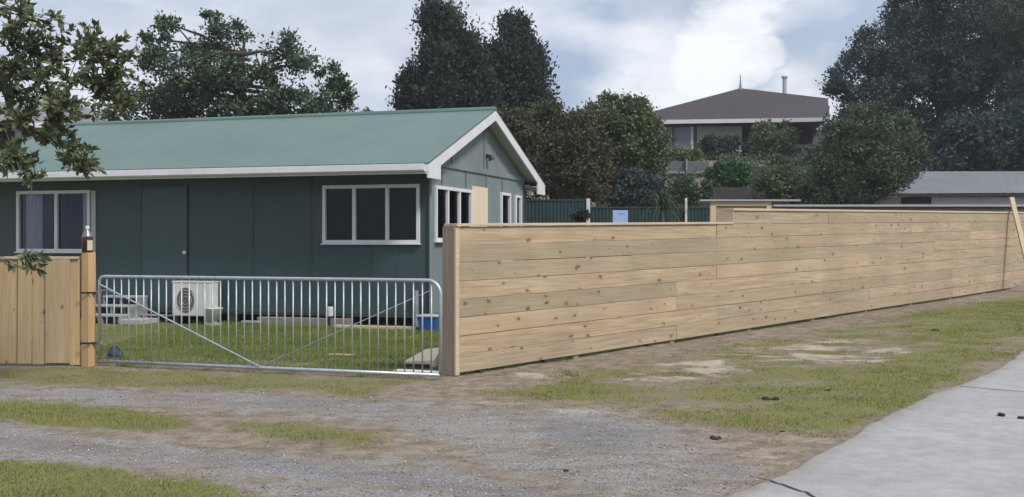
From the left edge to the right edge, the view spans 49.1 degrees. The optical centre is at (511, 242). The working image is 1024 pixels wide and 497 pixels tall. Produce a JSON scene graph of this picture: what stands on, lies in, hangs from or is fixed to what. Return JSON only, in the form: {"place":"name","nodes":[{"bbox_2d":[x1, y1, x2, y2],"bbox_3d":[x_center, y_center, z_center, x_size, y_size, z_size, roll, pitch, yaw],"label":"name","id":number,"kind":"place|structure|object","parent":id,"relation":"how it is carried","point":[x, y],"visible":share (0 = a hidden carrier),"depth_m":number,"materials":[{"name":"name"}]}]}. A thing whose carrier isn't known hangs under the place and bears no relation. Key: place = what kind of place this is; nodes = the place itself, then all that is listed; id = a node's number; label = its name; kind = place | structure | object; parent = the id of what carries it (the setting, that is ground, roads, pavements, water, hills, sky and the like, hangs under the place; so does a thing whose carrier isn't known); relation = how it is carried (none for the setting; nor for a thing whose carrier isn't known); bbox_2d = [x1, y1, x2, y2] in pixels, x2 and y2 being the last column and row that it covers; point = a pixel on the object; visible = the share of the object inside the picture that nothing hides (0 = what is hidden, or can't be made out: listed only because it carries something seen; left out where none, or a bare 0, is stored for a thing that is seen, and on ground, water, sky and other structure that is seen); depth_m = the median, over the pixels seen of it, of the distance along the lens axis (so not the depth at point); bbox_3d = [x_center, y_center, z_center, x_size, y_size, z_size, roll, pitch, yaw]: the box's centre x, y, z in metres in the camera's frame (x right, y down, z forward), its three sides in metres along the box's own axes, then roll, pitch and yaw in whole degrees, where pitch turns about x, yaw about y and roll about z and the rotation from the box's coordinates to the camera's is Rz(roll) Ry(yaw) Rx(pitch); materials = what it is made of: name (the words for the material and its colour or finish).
{"place":"outdoors","nodes":[
{"label":"outdoors","id":0,"kind":"place"},
{"bbox_2d":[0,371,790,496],"bbox_3d":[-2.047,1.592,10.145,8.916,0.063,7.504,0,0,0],"label":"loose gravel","id":1,"kind":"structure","parent":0,"point":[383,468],"depth_m":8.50,"materials":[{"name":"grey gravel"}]},
{"bbox_2d":[0,0,1002,129],"label":"sky","id":2,"kind":"structure","parent":0,"point":[672,52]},
{"bbox_2d":[0,160,1023,496],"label":"ground","id":3,"kind":"structure","parent":0,"point":[752,452],"depth_m":10.28,"materials":[{"name":"soil"}]},
{"bbox_2d":[0,252,96,366],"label":"board fence","id":4,"kind":"object","parent":3,"relation":"on","point":[39,320],"visible":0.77,"depth_m":14.50,"materials":[{"name":"brown wood"}]},
{"bbox_2d":[82,226,92,252],"bbox_3d":[-5.507,-0.041,14.530,0.144,0.345,0.142,0,0,0],"label":"brown glass bottle","id":5,"kind":"object","parent":4,"relation":"on","point":[87,241],"visible":1,"depth_m":14.48,"materials":[{"name":"brown glass"}]},
{"bbox_2d":[93,275,441,376],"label":"steel farm gate","id":6,"kind":"structure","parent":4,"relation":"attached to","point":[285,368],"depth_m":13.68,"materials":[{"name":"silver metal"}]},
{"bbox_2d":[0,102,107,149],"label":"grey roof house","id":7,"kind":"structure","parent":3,"relation":"on","point":[14,133],"depth_m":39.60,"materials":[{"name":"tile"}]},
{"bbox_2d":[0,131,13,149],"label":"window","id":8,"kind":"structure","parent":7,"relation":"in","point":[11,133],"depth_m":39.50,"materials":[{"name":"black glass"}]},
{"bbox_2d":[0,0,153,277],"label":"sprawling tree","id":9,"kind":"object","parent":3,"relation":"on","point":[54,102],"visible":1,"depth_m":11.60,"materials":[{"name":"green plant"}]},
{"bbox_2d":[105,346,123,357],"bbox_3d":[-5.493,1.517,15.483,0.264,0.178,0.183,0,0,0],"label":"dark blue bag","id":10,"kind":"object","parent":3,"relation":"on","point":[117,352],"visible":0.71,"depth_m":15.43,"materials":[{"name":"plastic"}]},
{"bbox_2d":[96,295,157,324],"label":"entry steps","id":11,"kind":"structure","parent":3,"relation":"on","point":[125,312],"depth_m":22.37,"materials":[{"name":"concrete"}]},
{"bbox_2d":[140,314,172,316],"bbox_3d":[-7.085,1.455,22.401,0.842,0.040,0.060,0,0,17],"label":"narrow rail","id":12,"kind":"object","parent":11,"relation":"attached to","point":[170,315],"visible":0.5,"depth_m":22.37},
{"bbox_2d":[171,281,218,323],"bbox_3d":[-6.180,1.183,22.025,0.981,0.845,0.340,0,0,17],"label":"heat pump","id":13,"kind":"object","parent":3,"relation":"on","point":[185,299],"visible":0.79,"depth_m":21.91,"materials":[{"name":"white metal"}]},
{"bbox_2d":[203,307,222,325],"bbox_3d":[-5.736,1.432,21.510,0.380,0.350,0.374,0,0,17],"label":"plastic tub","id":14,"kind":"object","parent":3,"relation":"on","point":[216,315],"visible":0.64,"depth_m":21.39,"materials":[{"name":"white plastic"}]},
{"bbox_2d":[93,7,372,121],"bbox_3d":[-8.002,-2.692,32.896,8.370,8.413,3.869,0,0,0],"label":"leafy tree","id":15,"kind":"object","parent":3,"relation":"on","point":[205,83],"visible":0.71,"depth_m":32.53,"materials":[{"name":"green plant"}]},
{"bbox_2d":[241,320,259,322],"bbox_3d":[-5.018,1.526,21.549,0.371,0.040,0.100,0,0,17],"label":"short board","id":16,"kind":"object","parent":3,"relation":"on","point":[248,321],"visible":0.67,"depth_m":21.51,"materials":[{"name":"wood"}]},
{"bbox_2d":[0,107,544,326],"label":"green house","id":17,"kind":"structure","parent":3,"relation":"on","point":[377,194],"depth_m":22.56,"materials":[{"name":"wood"}]},
{"bbox_2d":[14,190,90,252],"bbox_3d":[-9.603,-0.430,23.525,1.886,1.310,0.210,0,0,17],"label":"window frame","id":18,"kind":"structure","parent":17,"relation":"in","point":[34,238],"depth_m":23.71,"materials":[{"name":"white paint"}]},
{"bbox_2d":[142,184,188,308],"bbox_3d":[-7.032,0.091,22.674,1.100,2.538,0.070,0,0,17],"label":"door","id":19,"kind":"structure","parent":17,"relation":"in","point":[165,209],"depth_m":22.68,"materials":[{"name":"paint"}]},
{"bbox_2d":[320,184,420,244],"bbox_3d":[-2.690,-0.526,21.332,2.054,1.142,0.130,0,0,17],"label":"window frame","id":20,"kind":"structure","parent":17,"relation":"in","point":[354,241],"depth_m":21.31,"materials":[{"name":"white paint"}]},
{"bbox_2d":[434,185,472,242],"bbox_3d":[-1.154,-0.541,22.288,0.130,1.090,2.106,0,0,17],"label":"window frame","id":21,"kind":"structure","parent":17,"relation":"in","point":[452,205],"depth_m":22.14,"materials":[{"name":"white paint"}]},
{"bbox_2d":[500,192,512,260],"bbox_3d":[-0.148,-0.345,25.520,0.130,1.561,0.742,0,0,17],"label":"window frame","id":22,"kind":"structure","parent":17,"relation":"in","point":[505,198],"depth_m":25.63,"materials":[{"name":"white paint"}]},
{"bbox_2d":[515,195,521,222],"bbox_3d":[0.124,-0.423,26.456,0.095,1.366,0.451,0,0,17],"label":"window frame","id":23,"kind":"structure","parent":17,"relation":"in","point":[518,199],"depth_m":26.61,"materials":[{"name":"white paint"}]},
{"bbox_2d":[257,316,350,325],"bbox_3d":[-3.992,1.520,21.491,1.911,0.150,0.200,0,0,17],"label":"old sleeper","id":24,"kind":"object","parent":3,"relation":"on","point":[297,320],"visible":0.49,"depth_m":21.40,"materials":[{"name":"grey wood"}]},
{"bbox_2d":[49,320,580,377],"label":"lawn grass","id":25,"kind":"structure","parent":3,"relation":"on","point":[305,341],"depth_m":17.21,"materials":[{"name":"green plant"}]},
{"bbox_2d":[327,302,332,325],"bbox_3d":[-3.454,1.367,21.272,0.124,0.460,0.121,0,0,17],"label":"spray bottle","id":26,"kind":"object","parent":3,"relation":"on","point":[329,310],"visible":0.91,"depth_m":21.22,"materials":[{"name":"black plastic"}]},
{"bbox_2d":[336,325,417,329],"bbox_3d":[-2.518,1.574,20.667,1.649,0.070,0.120,0,0,17],"label":"long plank","id":27,"kind":"object","parent":3,"relation":"on","point":[383,327],"visible":0.53,"depth_m":20.58,"materials":[{"name":"beige wood"}]},
{"bbox_2d":[403,363,429,368],"bbox_3d":[-1.213,1.569,14.205,0.340,0.050,0.080,0,0,19],"label":"timber block","id":28,"kind":"object","parent":3,"relation":"on","point":[419,365],"depth_m":14.16,"materials":[{"name":"wood"}]},
{"bbox_2d":[393,369,442,373],"bbox_3d":[-1.120,1.570,13.610,0.640,0.028,0.140,0,0,19],"label":"white board","id":29,"kind":"object","parent":3,"relation":"on","point":[411,370],"visible":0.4,"depth_m":13.61,"materials":[{"name":"paint"}]},
{"bbox_2d":[405,348,438,366],"bbox_3d":[-1.145,1.475,14.427,0.439,0.237,0.280,0,0,13],"label":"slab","id":30,"kind":"object","parent":3,"relation":"on","point":[427,357],"visible":0.74,"depth_m":14.34,"materials":[{"name":"beige concrete"}]},
{"bbox_2d":[416,314,442,330],"bbox_3d":[-1.496,1.460,20.401,0.400,0.285,0.400,0,0,17],"label":"blue bin","id":31,"kind":"object","parent":3,"relation":"on","point":[427,321],"visible":0.77,"depth_m":20.24,"materials":[{"name":"plastic"}]},
{"bbox_2d":[385,0,513,112],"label":"macrocarpa tree","id":32,"kind":"object","parent":3,"relation":"on","point":[453,70],"visible":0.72,"depth_m":41.12,"materials":[{"name":"green plant"}]},
{"bbox_2d":[0,300,1023,496],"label":"verge grass","id":33,"kind":"structure","parent":3,"relation":"on","point":[90,416],"depth_m":12.28,"materials":[{"name":"green plant"}]},
{"bbox_2d":[481,6,562,144],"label":"macrocarpa tree","id":34,"kind":"object","parent":3,"relation":"on","point":[519,57],"visible":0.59,"depth_m":42.54,"materials":[{"name":"green plant"}]},
{"bbox_2d":[524,198,589,276],"bbox_3d":[0.635,0.217,30.980,3.042,2.857,0.100,0,0,0],"label":"steel fence","id":35,"kind":"object","parent":3,"relation":"on","point":[548,210],"visible":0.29,"depth_m":30.98,"materials":[{"name":"green metal"}]},
{"bbox_2d":[497,96,625,206],"bbox_3d":[1.379,-1.948,35.632,4.385,5.311,4.250,0,0,0],"label":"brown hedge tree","id":36,"kind":"object","parent":3,"relation":"on","point":[566,163],"visible":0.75,"depth_m":34.77,"materials":[{"name":"green plant"}]},
{"bbox_2d":[570,206,592,257],"bbox_3d":[1.787,0.432,28.979,0.639,2.736,0.837,0,0,21],"label":"dark bush","id":37,"kind":"object","parent":3,"relation":"on","point":[580,215],"visible":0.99,"depth_m":28.80,"materials":[{"name":"green plant"}]},
{"bbox_2d":[613,210,627,286],"bbox_3d":[2.320,0.456,24.018,0.320,2.288,0.063,0,0,0],"label":"blue notice board","id":38,"kind":"object","parent":3,"relation":"on","point":[619,216],"visible":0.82,"depth_m":23.99,"materials":[{"name":"blue plastic"}]},
{"bbox_2d":[579,88,680,179],"bbox_3d":[3.870,-2.279,37.933,3.735,5.984,3.311,0,0,0],"label":"round tree","id":39,"kind":"object","parent":3,"relation":"on","point":[644,144],"visible":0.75,"depth_m":37.40,"materials":[{"name":"green plant"}]},
{"bbox_2d":[599,163,676,206],"bbox_3d":[3.923,-0.932,36.013,2.715,3.267,2.304,0,0,0],"label":"dark shrub","id":40,"kind":"object","parent":3,"relation":"on","point":[635,183],"visible":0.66,"depth_m":35.53,"materials":[{"name":"green plant"}]},
{"bbox_2d":[590,198,708,269],"bbox_3d":[3.958,0.086,31.540,3.672,2.662,0.180,0,0,0],"label":"steel fence","id":41,"kind":"object","parent":3,"relation":"on","point":[605,214],"visible":0.27,"depth_m":31.59,"materials":[{"name":"green metal"}]},
{"bbox_2d":[629,187,693,297],"bbox_3d":[3.577,0.168,27.033,1.744,3.066,1.645,0,0,0],"label":"spiky cordyline","id":42,"kind":"object","parent":3,"relation":"on","point":[661,202],"visible":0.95,"depth_m":26.91,"materials":[{"name":"green plant"}]},
{"bbox_2d":[661,159,708,176],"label":"fence","id":43,"kind":"object","parent":3,"relation":"on","point":[689,165],"visible":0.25,"depth_m":50.00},
{"bbox_2d":[668,144,705,160],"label":"bank shrub","id":44,"kind":"object","parent":3,"relation":"on","point":[686,153],"visible":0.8,"depth_m":51.65,"materials":[{"name":"green plant"}]},
{"bbox_2d":[664,173,719,206],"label":"shrub","id":45,"kind":"object","parent":3,"relation":"on","point":[691,191],"visible":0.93,"depth_m":40.64,"materials":[{"name":"green plant"}]},
{"bbox_2d":[597,187,831,236],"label":"retaining wall","id":46,"kind":"structure","parent":3,"relation":"on","point":[730,192],"depth_m":42.00,"materials":[{"name":"grey concrete"}]},
{"bbox_2d":[710,435,721,439],"bbox_3d":[1.669,1.601,9.159,0.099,0.039,0.121,0,0,0],"label":"dirt clod","id":47,"kind":"object","parent":3,"relation":"on","point":[712,437],"visible":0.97,"depth_m":9.15,"materials":[{"name":"soil"}]},
{"bbox_2d":[696,132,744,159],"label":"dark shrub","id":48,"kind":"object","parent":3,"relation":"on","point":[724,144],"visible":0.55,"depth_m":55.58,"materials":[{"name":"green plant"}]},
{"bbox_2d":[700,156,756,186],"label":"shrub","id":49,"kind":"object","parent":3,"relation":"on","point":[731,173],"visible":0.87,"depth_m":46.07,"materials":[{"name":"green plant"}]},
{"bbox_2d":[443,208,1023,376],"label":"timber fence","id":50,"kind":"object","parent":3,"relation":"on","point":[667,251],"visible":0.97,"depth_m":17.31,"materials":[{"name":"brown wood"}]},
{"bbox_2d":[653,74,830,159],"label":"hill house","id":51,"kind":"structure","parent":3,"relation":"on","point":[740,111],"depth_m":62.30,"materials":[{"name":"brown tile"}]},
{"bbox_2d":[656,125,693,149],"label":"window","id":52,"kind":"structure","parent":51,"relation":"in","point":[684,133],"depth_m":60.58,"materials":[{"name":"grey glass"}]},
{"bbox_2d":[742,128,748,155],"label":"window","id":53,"kind":"structure","parent":51,"relation":"in","point":[745,131],"depth_m":62.20,"materials":[{"name":"black glass"}]},
{"bbox_2d":[782,127,812,143],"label":"window","id":54,"kind":"structure","parent":51,"relation":"in","point":[806,136],"depth_m":62.30,"materials":[{"name":"black glass"}]},
{"bbox_2d":[699,199,800,318],"bbox_3d":[4.569,0.388,21.555,1.920,2.423,0.210,0,0,0],"label":"timber screen","id":55,"kind":"object","parent":3,"relation":"on","point":[716,209],"visible":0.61,"depth_m":21.50,"materials":[{"name":"brown wood"}]},
{"bbox_2d":[761,396,779,399],"bbox_3d":[2.609,1.577,11.310,0.168,0.048,0.136,0,0,0],"label":"dirt clod","id":56,"kind":"object","parent":3,"relation":"on","point":[768,398],"visible":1,"depth_m":11.27,"materials":[{"name":"soil"}]},
{"bbox_2d":[743,118,801,157],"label":"round shrub","id":57,"kind":"object","parent":3,"relation":"on","point":[765,138],"visible":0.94,"depth_m":55.42,"materials":[{"name":"green plant"}]},
{"bbox_2d":[746,162,809,204],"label":"shrub","id":58,"kind":"object","parent":3,"relation":"on","point":[775,183],"visible":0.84,"depth_m":40.15,"materials":[{"name":"green plant"}]},
{"bbox_2d":[750,166,812,186],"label":"terrace wall","id":59,"kind":"structure","parent":3,"relation":"on","point":[755,168],"depth_m":48.00,"materials":[{"name":"grey concrete"}]},
{"bbox_2d":[764,143,831,165],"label":"bank shrub","id":60,"kind":"object","parent":3,"relation":"on","point":[776,157],"visible":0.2,"depth_m":49.68,"materials":[{"name":"green plant"}]},
{"bbox_2d":[592,149,1016,205],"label":"bank ground cover","id":61,"kind":"object","parent":3,"relation":"on","point":[746,159],"visible":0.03,"depth_m":52.61,"materials":[{"name":"green plant"}]},
{"bbox_2d":[790,100,939,204],"bbox_3d":[11.654,-2.035,36.991,4.819,5.476,3.464,0,0,0],"label":"feathery tree","id":62,"kind":"object","parent":3,"relation":"on","point":[881,170],"visible":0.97,"depth_m":36.51,"materials":[{"name":"green plant"}]},
{"bbox_2d":[771,205,1023,263],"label":"sleeper wall","id":63,"kind":"structure","parent":3,"relation":"on","point":[1000,208],"depth_m":33.00,"materials":[{"name":"wood"}]},
{"bbox_2d":[811,0,1023,163],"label":"giant tree","id":64,"kind":"object","parent":3,"relation":"on","point":[940,57],"visible":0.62,"depth_m":52.61,"materials":[{"name":"green plant"}]},
{"bbox_2d":[839,171,1023,204],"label":"garden shed","id":65,"kind":"structure","parent":3,"relation":"on","point":[970,182],"depth_m":38.78,"materials":[{"name":"metal"}]},
{"bbox_2d":[902,197,930,203],"bbox_3d":[13.710,-1.430,37.980,1.000,0.240,0.039,0,0,0],"label":"window","id":66,"kind":"structure","parent":65,"relation":"in","point":[905,200],"depth_m":37.96,"materials":[{"name":"black glass"}]},
{"bbox_2d":[918,96,1023,196],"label":"blue green shrub","id":67,"kind":"object","parent":3,"relation":"on","point":[988,142],"visible":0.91,"depth_m":46.35,"materials":[{"name":"green plant"}]},
{"bbox_2d":[981,0,1023,45],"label":"slender tree","id":68,"kind":"object","parent":3,"relation":"on","point":[1013,17],"visible":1,"depth_m":49.95,"materials":[{"name":"green plant"}]},
{"bbox_2d":[1009,197,1023,258],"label":"leaning brace","id":69,"kind":"object","parent":3,"relation":"on","point":[1016,220],"visible":1,"depth_m":28.95,"materials":[{"name":"brown wood"}]},
{"bbox_2d":[725,351,1023,496],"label":"driveway","id":70,"kind":"structure","parent":0,"point":[961,440],"depth_m":8.25,"materials":[{"name":"concrete"}]},
{"bbox_2d":[750,476,814,496],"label":"driveway joint","id":71,"kind":"object","parent":70,"relation":"on","point":[787,486],"visible":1,"depth_m":7.11,"materials":[{"name":"concrete"}]}
]}

